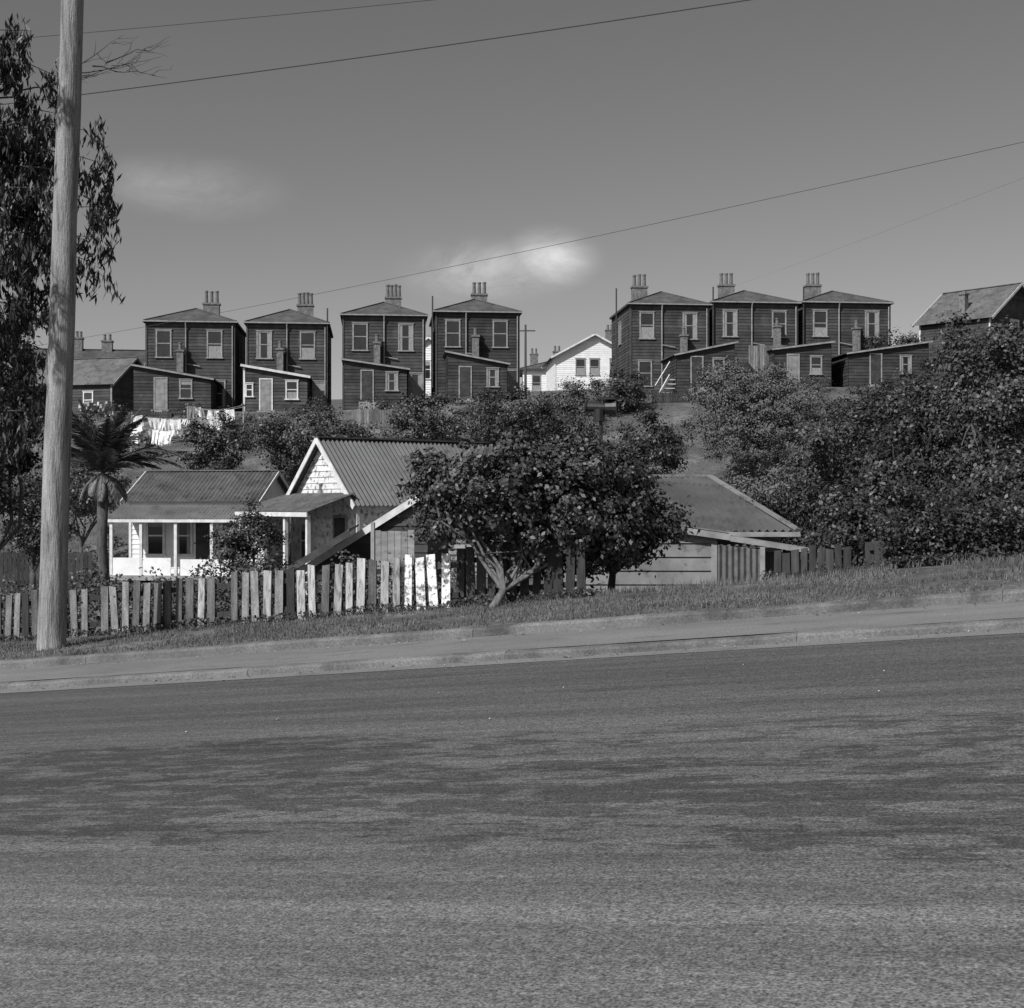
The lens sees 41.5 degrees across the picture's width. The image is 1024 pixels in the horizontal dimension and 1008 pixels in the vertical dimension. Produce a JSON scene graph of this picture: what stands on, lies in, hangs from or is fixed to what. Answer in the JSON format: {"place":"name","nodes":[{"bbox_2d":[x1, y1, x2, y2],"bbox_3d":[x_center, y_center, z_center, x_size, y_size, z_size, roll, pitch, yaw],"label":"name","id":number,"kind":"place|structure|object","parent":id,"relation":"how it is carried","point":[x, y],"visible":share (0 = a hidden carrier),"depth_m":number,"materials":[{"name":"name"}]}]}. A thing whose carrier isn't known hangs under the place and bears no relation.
{"place":"outdoors","nodes":[
{"label":"outdoors","id":0,"kind":"place"},
{"bbox_2d":[0,633,1023,1007],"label":"road","id":1,"kind":"structure","parent":0,"point":[776,827],"depth_m":6.52,"materials":[{"name":"asphalt"}]},
{"bbox_2d":[0,629,1023,692],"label":"gutter","id":2,"kind":"object","parent":1,"relation":"on","point":[927,636],"visible":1,"depth_m":13.52,"materials":[{"name":"concrete"}]},
{"bbox_2d":[0,383,1023,681],"bbox_3d":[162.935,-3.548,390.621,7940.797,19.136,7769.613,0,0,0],"label":"ground","id":3,"kind":"structure","parent":0,"point":[676,411],"depth_m":39.63,"materials":[{"name":"grey plant"}]},
{"bbox_2d":[0,308,45,549],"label":"dark evergreen tree","id":4,"kind":"object","parent":3,"relation":"on","point":[19,467],"visible":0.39,"depth_m":31.88,"materials":[{"name":"black plant"}]},
{"bbox_2d":[0,478,88,598],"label":"garden shrub","id":5,"kind":"object","parent":3,"relation":"on","point":[20,539],"visible":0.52,"depth_m":43.84,"materials":[{"name":"grey plant"}]},
{"bbox_2d":[0,551,91,593],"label":"yard fence","id":6,"kind":"object","parent":3,"relation":"on","point":[83,560],"visible":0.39,"depth_m":48.00,"materials":[{"name":"wood"}]},
{"bbox_2d":[36,0,83,650],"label":"utility pole","id":7,"kind":"object","parent":3,"relation":"on","point":[52,611],"visible":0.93,"depth_m":19.55,"materials":[{"name":"grey wood"}]},
{"bbox_2d":[0,0,749,104],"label":"power line","id":8,"kind":"object","parent":7,"relation":"attached to","point":[411,50],"visible":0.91,"depth_m":22.59,"materials":[{"name":"metal"}]},
{"bbox_2d":[6,331,144,375],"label":"distant cottage","id":9,"kind":"structure","parent":3,"relation":"on","point":[106,350],"depth_m":107.80,"materials":[{"name":"metal"}]},
{"bbox_2d":[24,454,138,552],"bbox_3d":[-18.434,0.517,58.144,4.772,5.915,4.054,0,0,-37],"label":"garden shrub","id":10,"kind":"object","parent":3,"relation":"on","point":[89,506],"visible":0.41,"depth_m":57.82,"materials":[{"name":"grey plant"}]},
{"bbox_2d":[0,12,171,470],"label":"eucalyptus tree","id":11,"kind":"object","parent":3,"relation":"on","point":[20,214],"visible":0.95,"depth_m":21.49,"materials":[{"name":"black plant"}]},
{"bbox_2d":[30,357,142,417],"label":"distant cottage","id":12,"kind":"structure","parent":3,"relation":"on","point":[96,380],"depth_m":95.72,"materials":[{"name":"metal"}]},
{"bbox_2d":[33,398,186,604],"bbox_3d":[-12.070,0.092,40.197,3.783,6.495,4.622,0,0,-44],"label":"palm tree","id":13,"kind":"object","parent":3,"relation":"on","point":[95,453],"visible":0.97,"depth_m":39.80,"materials":[{"name":"grey plant"}]},
{"bbox_2d":[133,366,216,415],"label":"leanto walls","id":14,"kind":"structure","parent":3,"relation":"on","point":[204,392],"depth_m":84.61,"materials":[{"name":"wood"}]},
{"bbox_2d":[129,403,245,450],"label":"clothes line","id":15,"kind":"object","parent":3,"relation":"on","point":[166,435],"visible":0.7,"depth_m":77.17,"materials":[{"name":"fabric"}]},
{"bbox_2d":[147,322,244,411],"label":"walls","id":16,"kind":"structure","parent":3,"relation":"on","point":[196,349],"depth_m":87.94,"materials":[{"name":"wood"}]},
{"bbox_2d":[157,331,223,405],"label":"window pane","id":17,"kind":"object","parent":16,"relation":"attached to","point":[163,350],"visible":0.77,"depth_m":87.70,"materials":[{"name":"glass"}]},
{"bbox_2d":[155,329,241,407],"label":"window frame","id":18,"kind":"object","parent":16,"relation":"attached to","point":[207,357],"visible":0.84,"depth_m":87.91,"materials":[{"name":"wood"}]},
{"bbox_2d":[169,322,245,336],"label":"soffit","id":19,"kind":"structure","parent":16,"relation":"on","point":[234,323],"depth_m":90.45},
{"bbox_2d":[146,309,232,320],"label":"roof","id":20,"kind":"structure","parent":19,"relation":"on","point":[191,314],"depth_m":88.63,"materials":[{"name":"metal"}]},
{"bbox_2d":[108,470,289,580],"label":"verandah cottage","id":21,"kind":"structure","parent":3,"relation":"on","point":[171,515],"depth_m":55.44,"materials":[{"name":"metal"}]},
{"bbox_2d":[148,522,234,553],"bbox_3d":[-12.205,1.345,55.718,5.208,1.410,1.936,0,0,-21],"label":"window pane","id":22,"kind":"structure","parent":21,"relation":"in","point":[154,542],"depth_m":55.58,"materials":[{"name":"black glass"}]},
{"bbox_2d":[196,522,209,558],"bbox_3d":[-12.610,1.600,55.331,0.690,2.100,0.055,0,0,8],"label":"door","id":23,"kind":"structure","parent":21,"relation":"in","point":[202,545],"depth_m":55.31,"materials":[{"name":"paint"}]},
{"bbox_2d":[175,405,261,469],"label":"hillside tree","id":24,"kind":"object","parent":3,"relation":"on","point":[214,445],"visible":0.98,"depth_m":67.61,"materials":[{"name":"grey plant"}]},
{"bbox_2d":[0,553,459,640],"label":"picket fence","id":25,"kind":"object","parent":3,"relation":"on","point":[283,582],"visible":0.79,"depth_m":20.49,"materials":[{"name":"wood"}]},
{"bbox_2d":[0,545,486,637],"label":"garden hedge","id":26,"kind":"object","parent":3,"relation":"on","point":[95,589],"visible":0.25,"depth_m":22.61,"materials":[{"name":"grey plant"}]},
{"bbox_2d":[194,493,294,615],"bbox_3d":[-6.722,1.426,33.913,2.424,3.441,2.248,0,0,0],"label":"garden shrub","id":27,"kind":"object","parent":3,"relation":"on","point":[231,542],"visible":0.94,"depth_m":33.75,"materials":[{"name":"grey plant"}]},
{"bbox_2d":[245,367,309,411],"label":"leanto walls","id":28,"kind":"structure","parent":3,"relation":"on","point":[253,375],"depth_m":85.31,"materials":[{"name":"wood"}]},
{"bbox_2d":[248,324,330,411],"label":"walls","id":29,"kind":"structure","parent":3,"relation":"on","point":[314,370],"depth_m":88.59,"materials":[{"name":"wood"}]},
{"bbox_2d":[247,333,324,406],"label":"window pane","id":30,"kind":"object","parent":29,"relation":"attached to","point":[307,338],"visible":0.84,"depth_m":88.61,"materials":[{"name":"glass"}]},
{"bbox_2d":[258,333,324,398],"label":"curtain","id":31,"kind":"object","parent":30,"relation":"hanging from","point":[307,352],"visible":0.86,"depth_m":88.41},
{"bbox_2d":[255,330,329,408],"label":"window frame","id":32,"kind":"object","parent":29,"relation":"attached to","point":[270,331],"visible":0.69,"depth_m":88.58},
{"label":"soffit","id":33,"kind":"object","parent":29,"relation":"on","visible":0},
{"bbox_2d":[249,310,331,334],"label":"roof","id":34,"kind":"structure","parent":33,"relation":"on","point":[289,316],"depth_m":89.24,"materials":[{"name":"metal"}]},
{"bbox_2d":[244,399,390,480],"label":"hillside tree","id":35,"kind":"object","parent":3,"relation":"on","point":[277,445],"visible":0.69,"depth_m":69.30,"materials":[{"name":"grey plant"}]},
{"bbox_2d":[284,497,448,614],"bbox_3d":[-3.269,1.588,31.835,3.546,4.224,4.460,0,0,6],"label":"lean to shed","id":36,"kind":"object","parent":3,"relation":"on","point":[358,542],"visible":0.27,"depth_m":30.78,"materials":[{"name":"metal"}]},
{"bbox_2d":[344,360,406,409],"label":"leanto walls","id":37,"kind":"structure","parent":3,"relation":"on","point":[352,369],"depth_m":85.90,"materials":[{"name":"wood"}]},
{"bbox_2d":[344,316,423,405],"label":"walls","id":38,"kind":"structure","parent":3,"relation":"on","point":[413,361],"depth_m":89.18,"materials":[{"name":"wood"}]},
{"bbox_2d":[354,325,417,398],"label":"window pane","id":39,"kind":"object","parent":38,"relation":"attached to","point":[359,342],"visible":0.61,"depth_m":89.00,"materials":[{"name":"glass"}]},
{"bbox_2d":[352,322,422,399],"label":"window frame","id":40,"kind":"object","parent":38,"relation":"attached to","point":[366,336],"visible":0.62,"depth_m":88.98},
{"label":"soffit","id":41,"kind":"object","parent":38,"relation":"on","visible":0},
{"bbox_2d":[341,303,421,316],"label":"roof","id":42,"kind":"structure","parent":41,"relation":"on","point":[383,308],"depth_m":89.90,"materials":[{"name":"metal"}]},
{"bbox_2d":[352,409,419,424],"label":"yard fence","id":43,"kind":"object","parent":3,"relation":"on","point":[375,415],"visible":0.47,"depth_m":80.00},
{"bbox_2d":[371,522,413,609],"bbox_3d":[-2.599,1.600,29.439,0.970,2.400,0.080,0,0,10],"label":"boundary screen","id":44,"kind":"object","parent":3,"relation":"on","point":[382,544],"visible":0.36,"depth_m":29.44,"materials":[{"name":"wood"}]},
{"bbox_2d":[235,436,553,594],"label":"gabled cottage","id":45,"kind":"structure","parent":3,"relation":"on","point":[339,486],"depth_m":45.06,"materials":[{"name":"paint"}]},
{"bbox_2d":[381,390,472,440],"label":"hillside tree","id":46,"kind":"object","parent":3,"relation":"on","point":[429,427],"visible":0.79,"depth_m":73.58,"materials":[{"name":"grey plant"}]},
{"bbox_2d":[442,404,505,441],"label":"hillside tree","id":47,"kind":"object","parent":3,"relation":"on","point":[455,428],"visible":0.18,"depth_m":71.41,"materials":[{"name":"grey plant"}]},
{"bbox_2d":[432,313,517,401],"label":"walls","id":48,"kind":"structure","parent":3,"relation":"on","point":[482,323],"depth_m":89.78,"materials":[{"name":"wood"}]},
{"bbox_2d":[430,312,515,326],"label":"soffit","id":49,"kind":"structure","parent":48,"relation":"on","point":[444,312],"depth_m":89.95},
{"bbox_2d":[430,300,516,324],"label":"roof","id":50,"kind":"structure","parent":49,"relation":"on","point":[474,305],"depth_m":90.53,"materials":[{"name":"metal"}]},
{"bbox_2d":[433,319,518,395],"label":"window frame","id":51,"kind":"object","parent":48,"relation":"attached to","point":[487,368],"visible":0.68,"depth_m":89.56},
{"bbox_2d":[447,321,516,394],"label":"window pane","id":52,"kind":"object","parent":48,"relation":"attached to","point":[453,339],"visible":0.74,"depth_m":89.86,"materials":[{"name":"glass"}]},
{"bbox_2d":[431,313,519,399],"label":"corner boards","id":53,"kind":"object","parent":3,"relation":"on","point":[436,355],"visible":0.43,"depth_m":89.98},
{"bbox_2d":[445,353,506,402],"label":"leanto walls","id":54,"kind":"structure","parent":3,"relation":"on","point":[456,361],"depth_m":86.54,"materials":[{"name":"wood"}]},
{"bbox_2d":[0,375,996,581],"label":"hillside scrub","id":55,"kind":"object","parent":3,"relation":"on","point":[379,406],"visible":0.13,"depth_m":79.72,"materials":[{"name":"grey plant"}]},
{"bbox_2d":[0,550,1023,659],"bbox_3d":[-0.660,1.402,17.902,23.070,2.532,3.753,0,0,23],"label":"verge grass","id":56,"kind":"structure","parent":3,"relation":"on","point":[822,574],"depth_m":17.20,"materials":[{"name":"plant"}]},
{"bbox_2d":[0,589,1023,668],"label":"edging kerb","id":57,"kind":"structure","parent":3,"relation":"on","point":[759,612],"depth_m":15.36,"materials":[{"name":"concrete"}]},
{"bbox_2d":[0,618,1023,689],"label":"kerb","id":58,"kind":"structure","parent":3,"relation":"on","point":[907,630],"depth_m":13.68,"materials":[{"name":"concrete"}]},
{"bbox_2d":[0,600,1023,681],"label":"footpath","id":59,"kind":"structure","parent":3,"relation":"on","point":[906,616],"depth_m":14.47,"materials":[{"name":"concrete"}]},
{"bbox_2d":[464,379,564,446],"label":"hillside tree","id":60,"kind":"object","parent":3,"relation":"on","point":[519,414],"visible":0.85,"depth_m":69.09,"materials":[{"name":"grey plant"}]},
{"bbox_2d":[456,536,585,605],"bbox_3d":[0.115,1.096,18.943,1.970,1.316,0.206,0,0,26],"label":"paling fence","id":61,"kind":"object","parent":3,"relation":"on","point":[465,578],"visible":0.6,"depth_m":18.87,"materials":[{"name":"wood"}]},
{"bbox_2d":[387,425,672,606],"bbox_3d":[0.290,0.334,18.830,4.073,2.919,2.397,0,0,0],"label":"apple tree","id":62,"kind":"object","parent":3,"relation":"on","point":[520,518],"visible":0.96,"depth_m":18.60,"materials":[{"name":"grey plant"}]},
{"bbox_2d":[520,346,559,391],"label":"white villa","id":63,"kind":"object","parent":3,"relation":"on","point":[536,375],"visible":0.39,"depth_m":149.99,"materials":[{"name":"wood"}]},
{"bbox_2d":[541,325,611,390],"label":"white cottage","id":64,"kind":"structure","parent":3,"relation":"on","point":[585,357],"depth_m":134.20,"materials":[{"name":"wood"}]},
{"bbox_2d":[537,386,617,445],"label":"hillside tree","id":65,"kind":"object","parent":3,"relation":"on","point":[577,428],"visible":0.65,"depth_m":71.94,"materials":[{"name":"grey plant"}]},
{"bbox_2d":[553,376,621,418],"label":"hillside tree","id":66,"kind":"object","parent":3,"relation":"on","point":[574,387],"visible":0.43,"depth_m":78.76,"materials":[{"name":"grey plant"}]},
{"bbox_2d":[584,397,617,443],"bbox_3d":[2.324,-0.179,34.997,0.888,5.142,0.496,0,0,8],"label":"air raid siren","id":67,"kind":"object","parent":3,"relation":"on","point":[600,410],"visible":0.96,"depth_m":34.88,"materials":[{"name":"paint"}]},
{"bbox_2d":[580,364,656,414],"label":"hillside tree","id":68,"kind":"object","parent":3,"relation":"on","point":[632,390],"visible":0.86,"depth_m":79.57,"materials":[{"name":"grey plant"}]},
{"bbox_2d":[543,434,700,591],"bbox_3d":[1.516,0.358,20.370,2.593,2.892,2.271,0,0,0],"label":"plum tree","id":69,"kind":"object","parent":3,"relation":"on","point":[646,480],"visible":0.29,"depth_m":19.90,"materials":[{"name":"black plant"}]},
{"bbox_2d":[606,405,691,473],"bbox_3d":[6.251,-1.786,62.096,4.378,5.734,4.340,0,0,0],"label":"hillside tree","id":70,"kind":"object","parent":3,"relation":"on","point":[665,442],"visible":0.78,"depth_m":61.54,"materials":[{"name":"grey plant"}]},
{"bbox_2d":[612,305,706,394],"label":"walls","id":71,"kind":"structure","parent":3,"relation":"on","point":[646,349],"depth_m":91.06,"materials":[{"name":"wood"}]},
{"bbox_2d":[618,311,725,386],"bbox_3d":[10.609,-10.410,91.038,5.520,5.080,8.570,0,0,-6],"label":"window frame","id":72,"kind":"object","parent":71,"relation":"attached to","point":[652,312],"visible":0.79,"depth_m":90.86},
{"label":"soffit","id":73,"kind":"object","parent":71,"relation":"on","visible":0},
{"bbox_2d":[633,292,708,303],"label":"roof","id":74,"kind":"structure","parent":73,"relation":"on","point":[661,297],"depth_m":91.78,"materials":[{"name":"metal"}]},
{"bbox_2d":[543,474,800,588],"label":"iron roofed shed","id":75,"kind":"structure","parent":3,"relation":"on","point":[717,504],"depth_m":26.98,"materials":[{"name":"metal"}]},
{"bbox_2d":[652,391,716,402],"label":"yard fence","id":76,"kind":"object","parent":3,"relation":"on","point":[665,397],"visible":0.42,"depth_m":82.00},
{"bbox_2d":[563,525,817,594],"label":"weatherboard shed","id":77,"kind":"structure","parent":3,"relation":"on","point":[693,561],"depth_m":23.55,"materials":[{"name":"wood"}]},
{"bbox_2d":[663,343,734,394],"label":"leanto walls","id":78,"kind":"structure","parent":3,"relation":"on","point":[683,368],"depth_m":87.05,"materials":[{"name":"wood"}]},
{"bbox_2d":[718,545,764,583],"bbox_3d":[3.950,1.550,23.282,0.800,1.700,0.080,0,0,4],"label":"corrugated fence panel","id":79,"kind":"object","parent":3,"relation":"on","point":[738,563],"visible":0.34,"depth_m":23.27,"materials":[{"name":"metal"}]},
{"bbox_2d":[709,303,795,389],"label":"walls","id":80,"kind":"structure","parent":3,"relation":"on","point":[762,323],"depth_m":91.54,"materials":[{"name":"wood"}]},
{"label":"soffit","id":81,"kind":"object","parent":80,"relation":"on","visible":0},
{"bbox_2d":[714,291,795,301],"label":"roof","id":82,"kind":"structure","parent":81,"relation":"on","point":[745,296],"depth_m":92.35,"materials":[{"name":"metal"}]},
{"bbox_2d":[675,356,837,485],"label":"round tree","id":83,"kind":"object","parent":3,"relation":"on","point":[757,402],"visible":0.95,"depth_m":65.05,"materials":[{"name":"grey plant"}]},
{"bbox_2d":[727,456,799,551],"bbox_3d":[8.102,0.468,40.082,3.866,3.783,3.323,0,0,0],"label":"garden shrub","id":84,"kind":"object","parent":3,"relation":"on","point":[764,485],"visible":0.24,"depth_m":39.63,"materials":[{"name":"grey plant"}]},
{"bbox_2d":[748,345,786,387],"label":"yard fence","id":85,"kind":"object","parent":3,"relation":"on","point":[756,355],"visible":0.4,"depth_m":88.50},
{"bbox_2d":[737,477,855,568],"bbox_3d":[5.856,1.049,27.469,2.691,3.202,2.551,0,0,-22],"label":"garden shrub","id":86,"kind":"object","parent":3,"relation":"on","point":[782,508],"visible":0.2,"depth_m":27.39,"materials":[{"name":"grey plant"}]},
{"bbox_2d":[764,343,831,388],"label":"leanto walls","id":87,"kind":"structure","parent":3,"relation":"on","point":[780,355],"depth_m":87.62,"materials":[{"name":"wood"}]},
{"bbox_2d":[774,544,853,576],"bbox_3d":[4.082,0.944,18.311,1.072,0.814,0.206,0,0,24],"label":"paling fence","id":88,"kind":"object","parent":3,"relation":"on","point":[781,562],"visible":0.64,"depth_m":18.25,"materials":[{"name":"wood"}]},
{"bbox_2d":[771,392,898,565],"bbox_3d":[8.953,-0.330,36.144,4.037,5.265,3.476,0,0,0],"label":"hedge tree","id":89,"kind":"object","parent":3,"relation":"on","point":[816,440],"visible":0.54,"depth_m":35.67,"materials":[{"name":"grey plant"}]},
{"bbox_2d":[798,303,889,386],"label":"walls","id":90,"kind":"structure","parent":3,"relation":"on","point":[850,314],"depth_m":92.28,"materials":[{"name":"wood"}]},
{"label":"soffit","id":91,"kind":"object","parent":90,"relation":"on","visible":0},
{"bbox_2d":[805,291,887,301],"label":"roof","id":92,"kind":"structure","parent":91,"relation":"on","point":[833,296],"depth_m":93.11,"materials":[{"name":"metal"}]},
{"bbox_2d":[785,389,910,482],"bbox_3d":[14.922,-1.901,60.132,5.991,6.397,5.210,0,0,0],"label":"hedge tree","id":93,"kind":"object","parent":3,"relation":"on","point":[843,414],"visible":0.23,"depth_m":59.66,"materials":[{"name":"grey plant"}]},
{"bbox_2d":[797,492,917,568],"bbox_3d":[5.654,1.043,21.369,2.286,2.462,1.590,0,0,15],"label":"garden shrub","id":94,"kind":"object","parent":3,"relation":"on","point":[859,536],"visible":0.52,"depth_m":21.23,"materials":[{"name":"grey plant"}]},
{"bbox_2d":[831,343,928,386],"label":"leanto walls","id":95,"kind":"structure","parent":3,"relation":"on","point":[858,365],"depth_m":88.27,"materials":[{"name":"wood"}]},
{"bbox_2d":[783,467,978,557],"bbox_3d":[7.067,0.911,25.015,3.925,3.178,2.921,0,0,0],"label":"garden shrub","id":96,"kind":"object","parent":3,"relation":"on","point":[893,494],"visible":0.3,"depth_m":24.79,"materials":[{"name":"grey plant"}]},
{"bbox_2d":[861,324,924,348],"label":"boundary tree","id":97,"kind":"object","parent":3,"relation":"on","point":[874,342],"visible":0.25,"depth_m":90.64,"materials":[{"name":"grey plant"}]},
{"bbox_2d":[853,366,935,407],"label":"boundary tree","id":98,"kind":"object","parent":3,"relation":"on","point":[883,387],"visible":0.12,"depth_m":79.89,"materials":[{"name":"grey plant"}]},
{"bbox_2d":[833,309,1023,560],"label":"broadleaf tree","id":99,"kind":"object","parent":3,"relation":"on","point":[910,463],"visible":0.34,"depth_m":29.32,"materials":[{"name":"grey plant"}]},
{"bbox_2d":[865,526,1023,570],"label":"paling fence","id":100,"kind":"object","parent":3,"relation":"on","point":[872,551],"visible":0.21,"depth_m":18.07,"materials":[{"name":"wood"}]},
{"bbox_2d":[875,482,1023,568],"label":"boundary hedge","id":101,"kind":"object","parent":3,"relation":"on","point":[990,517],"visible":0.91,"depth_m":17.55,"materials":[{"name":"grey plant"}]},
{"bbox_2d":[908,317,1023,554],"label":"broadleaf tree","id":102,"kind":"object","parent":3,"relation":"on","point":[1003,425],"visible":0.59,"depth_m":26.45,"materials":[{"name":"grey plant"}]},
{"bbox_2d":[913,317,1023,384],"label":"boundary tree","id":103,"kind":"object","parent":3,"relation":"on","point":[931,362],"visible":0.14,"depth_m":83.78,"materials":[{"name":"grey plant"}]},
{"bbox_2d":[921,289,1023,382],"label":"walls","id":104,"kind":"structure","parent":3,"relation":"on","point":[1013,307],"depth_m":97.49,"materials":[{"name":"wood"}]},
{"bbox_2d":[913,283,1023,325],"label":"roof","id":105,"kind":"structure","parent":104,"relation":"on","point":[986,302],"depth_m":98.06,"materials":[{"name":"metal"}]},
{"bbox_2d":[954,446,1023,549],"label":"garden shrub","id":106,"kind":"object","parent":3,"relation":"on","point":[1013,473],"visible":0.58,"depth_m":21.07,"materials":[{"name":"grey plant"}]},
{"bbox_2d":[0,0,1023,398],"label":"sky","id":107,"kind":"structure","parent":0,"point":[257,188],"materials":[{"name":"grey"}]},
{"bbox_2d":[32,142,1022,346],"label":"telephone line","id":108,"kind":"object","parent":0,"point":[595,236],"visible":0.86,"depth_m":28.02,"materials":[{"name":"metal"}]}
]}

